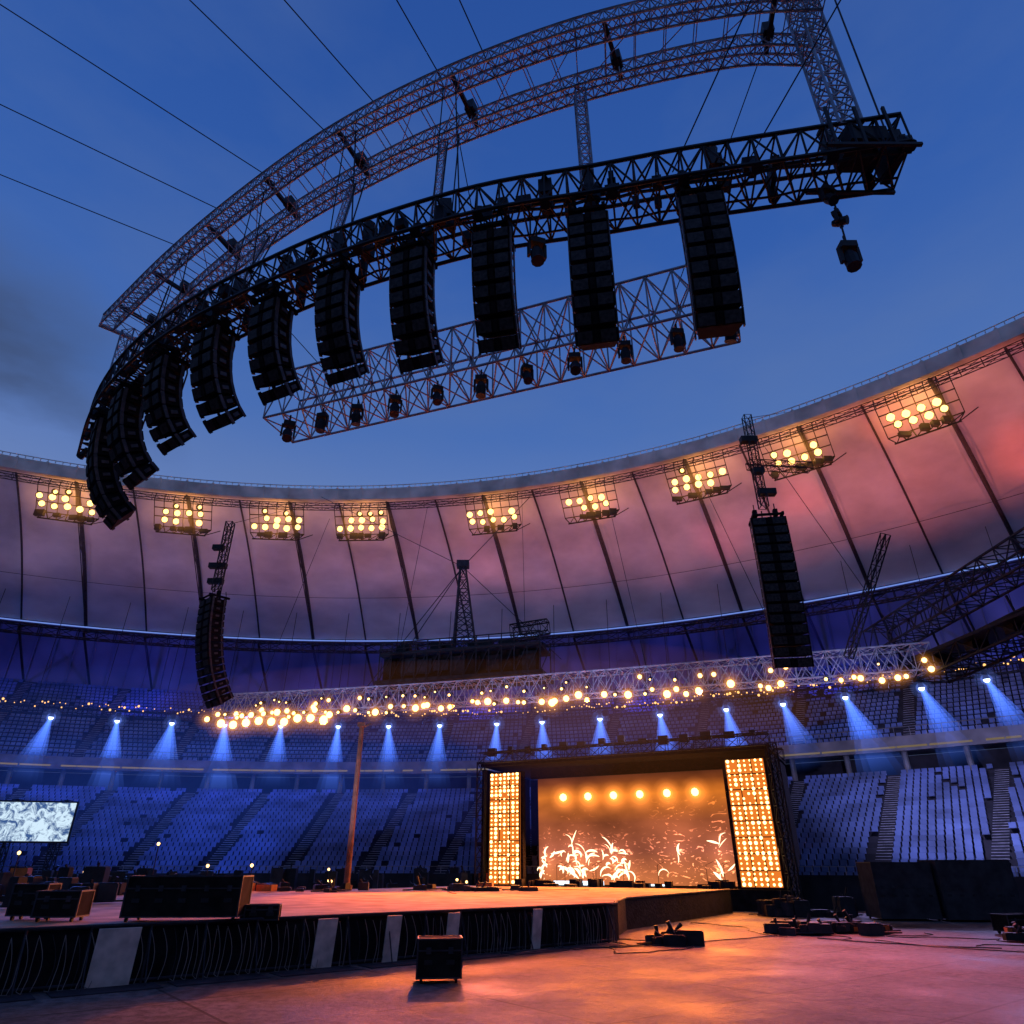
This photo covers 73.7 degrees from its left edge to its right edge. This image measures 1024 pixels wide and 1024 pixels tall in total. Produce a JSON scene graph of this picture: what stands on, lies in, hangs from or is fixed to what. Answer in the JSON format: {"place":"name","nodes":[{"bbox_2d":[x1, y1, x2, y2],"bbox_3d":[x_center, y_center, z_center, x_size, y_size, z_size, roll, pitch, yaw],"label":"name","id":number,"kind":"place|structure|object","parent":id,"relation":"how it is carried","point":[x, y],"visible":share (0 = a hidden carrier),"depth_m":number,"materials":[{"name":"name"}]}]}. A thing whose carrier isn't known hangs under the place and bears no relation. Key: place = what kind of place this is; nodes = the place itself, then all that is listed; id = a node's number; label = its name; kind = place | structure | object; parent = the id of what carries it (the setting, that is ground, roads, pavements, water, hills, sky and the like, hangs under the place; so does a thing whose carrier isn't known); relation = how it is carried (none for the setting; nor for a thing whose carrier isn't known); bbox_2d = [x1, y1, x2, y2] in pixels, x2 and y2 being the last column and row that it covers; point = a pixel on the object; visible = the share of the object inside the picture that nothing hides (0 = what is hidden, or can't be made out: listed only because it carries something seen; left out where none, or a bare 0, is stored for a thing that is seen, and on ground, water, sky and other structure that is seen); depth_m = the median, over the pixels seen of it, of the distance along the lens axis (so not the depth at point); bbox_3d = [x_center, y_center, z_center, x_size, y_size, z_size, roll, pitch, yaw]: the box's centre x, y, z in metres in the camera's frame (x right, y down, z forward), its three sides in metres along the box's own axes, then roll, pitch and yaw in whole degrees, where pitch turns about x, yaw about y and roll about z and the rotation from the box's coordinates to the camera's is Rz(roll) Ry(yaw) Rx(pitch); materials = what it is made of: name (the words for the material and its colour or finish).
{"place":"outdoors","nodes":[
{"label":"outdoors","id":0,"kind":"place"},
{"bbox_2d":[0,910,1023,1023],"bbox_3d":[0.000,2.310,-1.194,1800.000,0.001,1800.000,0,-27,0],"label":"ground","id":1,"kind":"structure","parent":0,"point":[805,979],"depth_m":16.04,"materials":[{"name":"concrete"}]},
{"bbox_2d":[0,799,79,875],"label":"side video screen","id":2,"kind":"object","parent":1,"relation":"on","point":[27,821],"visible":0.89,"depth_m":53.13,"materials":[{"name":"white metal"}]},
{"bbox_2d":[25,865,213,882],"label":"stacked equipment","id":3,"kind":"object","parent":1,"relation":"on","point":[140,871],"visible":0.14,"depth_m":48.60,"materials":[{"name":"black metal"}]},
{"bbox_2d":[214,863,487,889],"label":"stacked equipment","id":4,"kind":"object","parent":1,"relation":"on","point":[278,875],"visible":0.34,"depth_m":52.86,"materials":[{"name":"black metal"}]},
{"bbox_2d":[0,885,732,1002],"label":"thrust stage","id":5,"kind":"object","parent":1,"relation":"on","point":[102,948],"visible":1,"depth_m":20.01,"materials":[{"name":"black fabric"}]},
{"bbox_2d":[5,883,61,919],"bbox_3d":[-13.400,10.905,19.128,0.940,0.887,0.754,3,-27,-5],"label":"flight case","id":6,"kind":"object","parent":5,"relation":"on","point":[21,900],"visible":0.66,"depth_m":18.86,"materials":[{"name":"laminate"}]},
{"bbox_2d":[0,873,122,907],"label":"stacked equipment","id":7,"kind":"object","parent":5,"relation":"on","point":[106,892],"visible":0.52,"depth_m":26.92,"materials":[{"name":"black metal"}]},
{"bbox_2d":[30,889,95,921],"bbox_3d":[-12.200,10.696,18.561,1.140,0.737,0.854,3,-27,-5],"label":"flight case","id":8,"kind":"object","parent":5,"relation":"on","point":[53,903],"visible":1,"depth_m":18.26,"materials":[{"name":"laminate"}]},
{"bbox_2d":[0,851,126,894],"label":"stacked equipment","id":9,"kind":"object","parent":5,"relation":"on","point":[97,874],"visible":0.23,"depth_m":35.54,"materials":[{"name":"black metal"}]},
{"bbox_2d":[119,875,253,921],"bbox_3d":[-8.900,10.632,18.819,3.040,1.087,1.154,2,-27,-4],"label":"flight case","id":10,"kind":"object","parent":5,"relation":"on","point":[187,896],"visible":0.98,"depth_m":18.36,"materials":[{"name":"laminate"}]},
{"bbox_2d":[152,842,368,891],"bbox_3d":[-14.923,20.289,39.009,13.106,2.485,6.090,10,-29,-18],"label":"stacked equipment","id":11,"kind":"object","parent":5,"relation":"on","point":[319,887],"visible":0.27,"depth_m":38.71,"materials":[{"name":"black metal"}]},
{"bbox_2d":[243,903,281,920],"bbox_3d":[-7.000,11.238,19.181,0.940,0.390,0.654,5,-28,-10],"label":"flight case","id":12,"kind":"object","parent":5,"relation":"on","point":[269,911],"visible":0.81,"depth_m":18.93,"materials":[{"name":"laminate"}]},
{"bbox_2d":[344,722,370,888],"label":"pole","id":13,"kind":"object","parent":5,"relation":"on","point":[349,854],"visible":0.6,"depth_m":43.13,"materials":[{"name":"metal"}]},
{"bbox_2d":[403,876,573,893],"bbox_3d":[-1.163,22.215,40.867,9.616,0.771,6.438,19,-33,-32],"label":"stacked equipment","id":14,"kind":"object","parent":5,"relation":"on","point":[481,886],"visible":0.98,"depth_m":39.88,"materials":[{"name":"black metal"}]},
{"bbox_2d":[415,935,462,983],"bbox_3d":[-1.850,11.341,17.327,1.140,0.957,0.854,3,-28,-6],"label":"flight case","id":15,"kind":"object","parent":1,"relation":"on","point":[439,956],"visible":1,"depth_m":17.00,"materials":[{"name":"plastic"}]},
{"bbox_2d":[0,311,1023,910],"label":"stadium","id":16,"kind":"object","parent":1,"relation":"on","point":[228,801],"visible":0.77,"depth_m":78.46,"materials":[{"name":"concrete"}]},
{"bbox_2d":[33,477,102,524],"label":"floodlight cluster","id":17,"kind":"object","parent":16,"relation":"attached to","point":[54,506],"visible":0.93,"depth_m":73.17,"materials":[{"name":"black metal"}]},
{"bbox_2d":[0,174,185,249],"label":"suspension cable","id":18,"kind":"object","parent":16,"relation":"attached to","point":[86,209],"visible":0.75,"depth_m":21.96,"materials":[{"name":"metal"}]},
{"bbox_2d":[0,104,221,210],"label":"suspension cable","id":19,"kind":"object","parent":16,"relation":"attached to","point":[107,155],"visible":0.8,"depth_m":20.28,"materials":[{"name":"metal"}]},
{"bbox_2d":[0,4,267,175],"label":"suspension cable","id":20,"kind":"object","parent":16,"relation":"attached to","point":[128,86],"visible":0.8,"depth_m":18.55,"materials":[{"name":"metal"}]},
{"bbox_2d":[154,494,219,535],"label":"floodlight cluster","id":21,"kind":"object","parent":16,"relation":"attached to","point":[181,529],"visible":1,"depth_m":76.05,"materials":[{"name":"black metal"}]},
{"bbox_2d":[189,0,328,134],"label":"suspension cable","id":22,"kind":"object","parent":16,"relation":"attached to","point":[256,64],"visible":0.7,"depth_m":17.72,"materials":[{"name":"metal"}]},
{"bbox_2d":[207,501,319,591],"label":"speaker hoist mast","id":23,"kind":"object","parent":16,"relation":"on","point":[216,566],"visible":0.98,"depth_m":41.21,"materials":[{"name":"black metal"}]},
{"bbox_2d":[195,589,233,708],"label":"line array speaker","id":24,"kind":"object","parent":23,"relation":"hanging from","point":[210,631],"visible":1,"depth_m":38.66},
{"bbox_2d":[249,501,311,540],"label":"floodlight cluster","id":25,"kind":"object","parent":16,"relation":"attached to","point":[268,534],"visible":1,"depth_m":77.33,"materials":[{"name":"black metal"}]},
{"bbox_2d":[284,0,377,106],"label":"suspension cable","id":26,"kind":"object","parent":16,"relation":"attached to","point":[329,51],"visible":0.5,"depth_m":17.35,"materials":[{"name":"metal"}]},
{"bbox_2d":[334,503,396,540],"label":"floodlight cluster","id":27,"kind":"object","parent":16,"relation":"attached to","point":[381,536],"visible":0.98,"depth_m":77.52,"materials":[{"name":"black metal"}]},
{"bbox_2d":[396,0,442,80],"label":"suspension cable","id":28,"kind":"object","parent":16,"relation":"attached to","point":[417,36],"visible":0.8,"depth_m":16.95,"materials":[{"name":"metal"}]},
{"bbox_2d":[322,497,560,693],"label":"rigging platform","id":29,"kind":"structure","parent":16,"relation":"on","point":[439,661],"depth_m":51.02,"materials":[{"name":"black metal"}]},
{"bbox_2d":[204,448,935,728],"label":"stage lamp truss","id":30,"kind":"object","parent":29,"relation":"hanging from","point":[325,714],"visible":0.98,"depth_m":47.09,"materials":[{"name":"metal"}]},
{"bbox_2d":[843,527,1023,683],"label":"side truss","id":31,"kind":"object","parent":30,"relation":"attached to","point":[1005,629],"visible":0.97,"depth_m":37.18,"materials":[{"name":"metal"}]},
{"bbox_2d":[98,0,825,347],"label":"ring truss","id":32,"kind":"object","parent":16,"relation":"attached to","point":[364,164],"visible":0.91,"depth_m":18.09,"materials":[{"name":"metal"}]},
{"bbox_2d":[263,264,740,442],"bbox_3d":[-0.850,-4.543,20.389,14.427,1.784,1.573,-10,-29,18],"label":"lighting truss","id":33,"kind":"object","parent":32,"relation":"hanging from","point":[678,308],"visible":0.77,"depth_m":20.15,"materials":[{"name":"metal"}]},
{"bbox_2d":[280,415,295,442],"bbox_3d":[-6.945,-2.606,21.182,0.442,1.002,0.426,0,-27,0],"label":"moving head light","id":34,"kind":"object","parent":33,"relation":"hanging from","point":[287,433],"visible":1,"depth_m":21.11,"materials":[{"name":"black metal"}]},
{"bbox_2d":[314,408,328,433],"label":"moving head light","id":35,"kind":"object","parent":33,"relation":"hanging from","point":[321,421],"visible":1,"depth_m":20.75,"materials":[{"name":"black metal"}]},
{"bbox_2d":[349,399,363,426],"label":"moving head light","id":36,"kind":"object","parent":33,"relation":"hanging from","point":[355,417],"visible":1,"depth_m":20.36,"materials":[{"name":"black metal"}]},
{"bbox_2d":[387,390,402,417],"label":"moving head light","id":37,"kind":"object","parent":33,"relation":"hanging from","point":[395,400],"visible":1,"depth_m":19.96,"materials":[{"name":"black metal"}]},
{"bbox_2d":[430,381,443,405],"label":"moving head light","id":38,"kind":"object","parent":33,"relation":"hanging from","point":[437,396],"visible":1,"depth_m":19.58,"materials":[{"name":"black metal"}]},
{"bbox_2d":[473,369,488,398],"bbox_3d":[-0.870,-3.639,19.247,0.420,0.926,0.300,0,-27,0],"label":"moving head light","id":39,"kind":"object","parent":33,"relation":"hanging from","point":[480,388],"visible":1,"depth_m":19.12,"materials":[{"name":"black metal"}]},
{"bbox_2d":[520,359,533,384],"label":"moving head light","id":40,"kind":"object","parent":33,"relation":"hanging from","point":[526,372],"visible":1,"depth_m":18.74,"materials":[{"name":"black metal"}]},
{"bbox_2d":[567,347,582,375],"bbox_3d":[1.695,-4.076,18.372,0.414,0.943,0.412,0,-27,0],"label":"moving head light","id":41,"kind":"object","parent":33,"relation":"hanging from","point":[575,359],"visible":0.99,"depth_m":18.30,"materials":[{"name":"black metal"}]},
{"bbox_2d":[617,336,632,364],"bbox_3d":[2.978,-4.304,17.993,0.389,0.858,0.291,0,-27,0],"label":"moving head light","id":42,"kind":"object","parent":33,"relation":"hanging from","point":[625,347],"visible":0.98,"depth_m":17.88,"materials":[{"name":"black metal"}]},
{"bbox_2d":[669,323,685,352],"bbox_3d":[4.260,-4.520,17.584,0.390,0.847,0.273,0,-27,0],"label":"moving head light","id":43,"kind":"object","parent":33,"relation":"hanging from","point":[678,342],"visible":1,"depth_m":17.47,"materials":[{"name":"black metal"}]},
{"bbox_2d":[724,330,739,343],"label":"moving head light","id":44,"kind":"object","parent":33,"relation":"hanging from","point":[730,340],"visible":0.32,"depth_m":16.99,"materials":[{"name":"black metal"}]},
{"bbox_2d":[676,52,761,288],"bbox_3d":[5.401,-8.813,18.010,0.025,3.621,4.604,10,-29,-18],"label":"suspension cable","id":45,"kind":"object","parent":32,"relation":"hanging from","point":[734,128],"visible":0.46,"depth_m":17.38,"materials":[{"name":"metal"}]},
{"bbox_2d":[459,0,488,63],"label":"suspension cable","id":46,"kind":"object","parent":16,"relation":"attached to","point":[472,28],"visible":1,"depth_m":16.74,"materials":[{"name":"metal"}]},
{"bbox_2d":[100,0,884,399],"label":"rig hangers","id":47,"kind":"object","parent":16,"relation":"hanging from","point":[820,78],"visible":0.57,"depth_m":16.44,"materials":[{"name":"metal"}]},
{"bbox_2d":[76,106,922,459],"bbox_3d":[-4.124,-5.543,18.418,26.606,1.235,4.198,-13,-30,23],"label":"ring truss","id":48,"kind":"object","parent":47,"relation":"hanging from","point":[870,148],"visible":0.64,"depth_m":15.46,"materials":[{"name":"black metal"}]},
{"bbox_2d":[86,412,136,530],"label":"line array speaker","id":49,"kind":"object","parent":48,"relation":"hanging from","point":[108,497],"visible":0.7,"depth_m":21.24},
{"bbox_2d":[106,374,158,490],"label":"line array speaker","id":50,"kind":"object","parent":48,"relation":"hanging from","point":[126,446],"visible":0.96,"depth_m":20.09},
{"bbox_2d":[142,342,196,455],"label":"line array speaker","id":51,"kind":"object","parent":48,"relation":"hanging from","point":[163,385],"visible":0.98,"depth_m":18.84},
{"bbox_2d":[194,300,208,321],"bbox_3d":[-8.863,-5.765,19.550,0.370,0.600,0.296,0,-27,0],"label":"chain hoist","id":52,"kind":"object","parent":48,"relation":"attached to","point":[200,318],"visible":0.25,"depth_m":19.45,"materials":[{"name":"black metal"}]},
{"bbox_2d":[190,313,245,433],"bbox_3d":[-7.778,-3.769,18.201,0.890,3.325,1.590,-15,-31,26],"label":"line array speaker","id":53,"kind":"object","parent":48,"relation":"hanging from","point":[211,366],"visible":0.98,"depth_m":17.75},
{"bbox_2d":[247,285,302,405],"bbox_3d":[-5.961,-4.282,17.325,0.890,3.220,1.511,-13,-30,24],"label":"line array speaker","id":54,"kind":"object","parent":48,"relation":"hanging from","point":[269,340],"visible":0.99,"depth_m":16.87},
{"bbox_2d":[278,254,294,277],"bbox_3d":[-5.963,-6.509,18.112,0.370,0.600,0.296,0,-27,0],"label":"chain hoist","id":55,"kind":"object","parent":48,"relation":"attached to","point":[283,264],"visible":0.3,"depth_m":18.05,"materials":[{"name":"black metal"}]},
{"bbox_2d":[314,258,369,386],"bbox_3d":[-4.076,-4.633,16.523,0.870,3.332,1.533,-11,-29,20],"label":"line array speaker","id":56,"kind":"object","parent":48,"relation":"hanging from","point":[336,315],"visible":1,"depth_m":16.05},
{"bbox_2d":[362,220,377,239],"bbox_3d":[-3.563,-7.005,17.152,0.370,0.600,0.296,0,-27,0],"label":"chain hoist","id":57,"kind":"object","parent":48,"relation":"attached to","point":[371,224],"visible":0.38,"depth_m":17.12,"materials":[{"name":"black metal"}]},
{"bbox_2d":[389,235,443,374],"bbox_3d":[-2.194,-4.866,15.860,0.900,3.528,1.560,-9,-29,17],"label":"line array speaker","id":58,"kind":"object","parent":48,"relation":"hanging from","point":[412,297],"visible":1,"depth_m":15.33},
{"bbox_2d":[471,216,521,355],"bbox_3d":[-0.332,-5.130,15.334,0.900,3.542,1.520,-6,-28,11],"label":"line array speaker","id":59,"kind":"object","parent":48,"relation":"hanging from","point":[494,290],"visible":0.99,"depth_m":14.77},
{"bbox_2d":[566,201,619,351],"bbox_3d":[1.741,-5.193,14.808,0.910,3.912,1.334,-5,-28,10],"label":"line array speaker","id":60,"kind":"object","parent":48,"relation":"hanging from","point":[594,301],"visible":1,"depth_m":14.16},
{"bbox_2d":[536,173,845,236],"bbox_3d":[3.591,-5.686,14.368,6.236,2.701,0.045,-5,-28,10],"label":"hanging chain","id":61,"kind":"object","parent":48,"relation":"hanging from","point":[841,226],"visible":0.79,"depth_m":14.23,"materials":[{"name":"black metal"}]},
{"bbox_2d":[527,232,546,266],"bbox_3d":[0.550,-5.861,15.130,0.438,0.969,0.357,0,-27,0],"label":"moving head light","id":62,"kind":"object","parent":61,"relation":"hanging from","point":[536,249],"visible":1,"depth_m":15.01,"materials":[{"name":"black metal"}]},
{"bbox_2d":[818,182,838,205],"bbox_3d":[6.550,-6.607,14.135,0.328,0.738,0.326,0,-27,0],"label":"moving head light","id":63,"kind":"object","parent":61,"relation":"hanging from","point":[827,197],"visible":1,"depth_m":14.06,"materials":[{"name":"black metal"}]},
{"bbox_2d":[831,207,848,228],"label":"moving head light","id":64,"kind":"object","parent":61,"relation":"hanging from","point":[837,221],"visible":1,"depth_m":13.73,"materials":[{"name":"black metal"}]},
{"bbox_2d":[836,235,862,272],"bbox_3d":[6.600,-5.102,13.371,0.398,0.904,0.324,0,-27,0],"label":"moving head light","id":65,"kind":"object","parent":61,"relation":"hanging from","point":[849,255],"visible":1,"depth_m":13.27,"materials":[{"name":"black metal"}]},
{"bbox_2d":[677,181,745,340],"bbox_3d":[4.078,-5.383,14.287,0.950,4.053,1.205,-5,-28,9],"label":"line array speaker","id":66,"kind":"object","parent":48,"relation":"hanging from","point":[713,277],"visible":0.98,"depth_m":13.65},
{"bbox_2d":[706,146,722,167],"bbox_3d":[4.537,-7.939,15.346,0.370,0.600,0.296,0,-27,0],"label":"chain hoist","id":67,"kind":"object","parent":48,"relation":"attached to","point":[718,163],"visible":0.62,"depth_m":15.21,"materials":[{"name":"black metal"}]},
{"bbox_2d":[816,128,837,150],"bbox_3d":[6.937,-8.131,14.974,0.370,0.600,0.296,0,-27,0],"label":"chain hoist","id":68,"kind":"object","parent":48,"relation":"attached to","point":[824,140],"visible":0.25,"depth_m":14.91,"materials":[{"name":"black metal"}]},
{"bbox_2d":[465,492,529,535],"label":"floodlight cluster","id":69,"kind":"object","parent":16,"relation":"attached to","point":[490,511],"visible":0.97,"depth_m":75.87,"materials":[{"name":"black metal"}]},
{"bbox_2d":[0,526,1023,723],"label":"catwalk light ring","id":70,"kind":"object","parent":16,"relation":"hanging from","point":[676,703],"visible":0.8,"depth_m":79.23,"materials":[{"name":"black metal"}]},
{"bbox_2d":[48,709,55,719],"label":"blue spotlight","id":71,"kind":"object","parent":70,"relation":"hanging from","point":[51,715],"visible":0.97,"depth_m":77.56,"materials":[{"name":"black metal"}]},
{"bbox_2d":[723,700,728,711],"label":"blue spotlight","id":72,"kind":"object","parent":70,"relation":"hanging from","point":[725,707],"visible":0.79,"depth_m":73.46,"materials":[{"name":"black metal"}]},
{"bbox_2d":[779,695,785,705],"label":"blue spotlight","id":73,"kind":"object","parent":70,"relation":"hanging from","point":[782,701],"visible":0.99,"depth_m":71.02,"materials":[{"name":"black metal"}]},
{"bbox_2d":[840,688,847,699],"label":"blue spotlight","id":74,"kind":"object","parent":70,"relation":"hanging from","point":[844,696],"visible":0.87,"depth_m":68.18,"materials":[{"name":"black metal"}]},
{"bbox_2d":[980,669,989,682],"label":"blue spotlight","id":75,"kind":"object","parent":70,"relation":"hanging from","point":[985,678],"visible":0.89,"depth_m":61.74,"materials":[{"name":"black metal"}]},
{"bbox_2d":[129,672,988,724],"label":"roof uplighters","id":76,"kind":"object","parent":16,"relation":"on","point":[820,693],"visible":0.85,"depth_m":67.16,"materials":[{"name":"black metal"}]},
{"bbox_2d":[559,476,628,524],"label":"floodlight cluster","id":77,"kind":"object","parent":16,"relation":"attached to","point":[591,515],"visible":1,"depth_m":72.93,"materials":[{"name":"black metal"}]},
{"bbox_2d":[664,451,741,504],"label":"floodlight cluster","id":78,"kind":"object","parent":16,"relation":"attached to","point":[697,483],"visible":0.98,"depth_m":68.84,"materials":[{"name":"black metal"}]},
{"bbox_2d":[672,0,751,171],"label":"suspension cable","id":79,"kind":"object","parent":16,"relation":"attached to","point":[715,77],"visible":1,"depth_m":13.91,"materials":[{"name":"metal"}]},
{"bbox_2d":[739,411,812,509],"bbox_3d":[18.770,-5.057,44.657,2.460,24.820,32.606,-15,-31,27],"label":"speaker hoist mast","id":80,"kind":"object","parent":16,"relation":"attached to","point":[757,468],"visible":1,"depth_m":28.12,"materials":[{"name":"black metal"}]},
{"bbox_2d":[748,504,814,668],"bbox_3d":[10.018,2.671,25.772,1.350,6.572,1.242,-4,-28,8],"label":"line array speaker","id":81,"kind":"object","parent":80,"relation":"hanging from","point":[783,605],"visible":1,"depth_m":25.11},
{"bbox_2d":[751,0,840,155],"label":"suspension cable","id":82,"kind":"object","parent":16,"relation":"attached to","point":[799,71],"visible":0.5,"depth_m":13.82,"materials":[{"name":"metal"}]},
{"bbox_2d":[758,419,845,480],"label":"floodlight cluster","id":83,"kind":"object","parent":16,"relation":"attached to","point":[804,456],"visible":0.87,"depth_m":64.01,"materials":[{"name":"black metal"}]},
{"bbox_2d":[872,373,978,444],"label":"floodlight cluster","id":84,"kind":"object","parent":16,"relation":"attached to","point":[921,408],"visible":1,"depth_m":58.21,"materials":[{"name":"black metal"}]},
{"bbox_2d":[474,729,803,911],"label":"stage","id":85,"kind":"object","parent":1,"relation":"on","point":[710,817],"visible":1,"depth_m":50.58,"materials":[{"name":"black metal"}]},
{"bbox_2d":[514,935,775,952],"bbox_3d":[5.598,15.918,25.193,12.664,0.038,0.727,14,-30,-25],"label":"floor cable","id":86,"kind":"object","parent":1,"relation":"on","point":[642,945],"visible":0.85,"depth_m":24.16,"materials":[{"name":"rubber"}]},
{"bbox_2d":[608,920,704,953],"bbox_3d":[5.008,15.709,25.594,3.982,0.801,6.381,3,-27,-5],"label":"equipment cart","id":87,"kind":"object","parent":1,"relation":"on","point":[671,936],"visible":0.88,"depth_m":24.78,"materials":[{"name":"black metal"}]},
{"bbox_2d":[691,922,786,936],"bbox_3d":[10.486,18.930,31.019,1.203,0.038,8.001,6,-28,-12],"label":"floor cable","id":88,"kind":"object","parent":1,"relation":"on","point":[739,926],"visible":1,"depth_m":32.06,"materials":[{"name":"rubber"}]},
{"bbox_2d":[749,887,862,919],"bbox_3d":[16.104,22.343,39.181,6.355,1.494,5.308,15,-31,-27],"label":"stacked equipment","id":89,"kind":"object","parent":1,"relation":"on","point":[787,906],"visible":0.94,"depth_m":38.43,"materials":[{"name":"black metal"}]},
{"bbox_2d":[763,909,932,939],"bbox_3d":[14.128,17.395,28.946,6.248,0.884,5.098,23,-35,-37],"label":"stacked equipment","id":90,"kind":"object","parent":1,"relation":"on","point":[808,926],"visible":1,"depth_m":28.59,"materials":[{"name":"black metal"}]},
{"bbox_2d":[855,862,942,920],"bbox_3d":[20.900,20.517,37.012,3.040,2.737,2.254,-3,-27,5],"label":"storage container","id":91,"kind":"object","parent":1,"relation":"on","point":[898,890],"visible":1,"depth_m":36.17,"materials":[{"name":"grey laminate"}]},
{"bbox_2d":[817,937,1001,948],"bbox_3d":[14.382,15.912,25.180,6.200,0.038,0.596,-20,-33,33],"label":"floor cable","id":92,"kind":"object","parent":1,"relation":"on","point":[908,944],"visible":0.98,"depth_m":25.00,"materials":[{"name":"rubber"}]},
{"bbox_2d":[874,939,1023,952],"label":"floor cable","id":93,"kind":"object","parent":1,"relation":"on","point":[953,947],"visible":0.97,"depth_m":23.78,"materials":[{"name":"rubber"}]},
{"bbox_2d":[886,921,1023,942],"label":"cable","id":94,"kind":"object","parent":1,"relation":"on","point":[1014,932],"visible":1,"depth_m":26.30,"materials":[{"name":"black rubber"}]},
{"bbox_2d":[917,860,1023,921],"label":"storage container","id":95,"kind":"object","parent":1,"relation":"on","point":[974,889],"visible":0.73,"depth_m":35.44,"materials":[{"name":"grey laminate"}]},
{"bbox_2d":[989,913,1023,933],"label":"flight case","id":96,"kind":"object","parent":1,"relation":"on","point":[999,921],"visible":0.67,"depth_m":28.94,"materials":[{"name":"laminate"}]},
{"bbox_2d":[0,0,1023,777],"label":"sky","id":97,"kind":"structure","parent":0,"point":[943,254],"materials":[{"name":"blue"}]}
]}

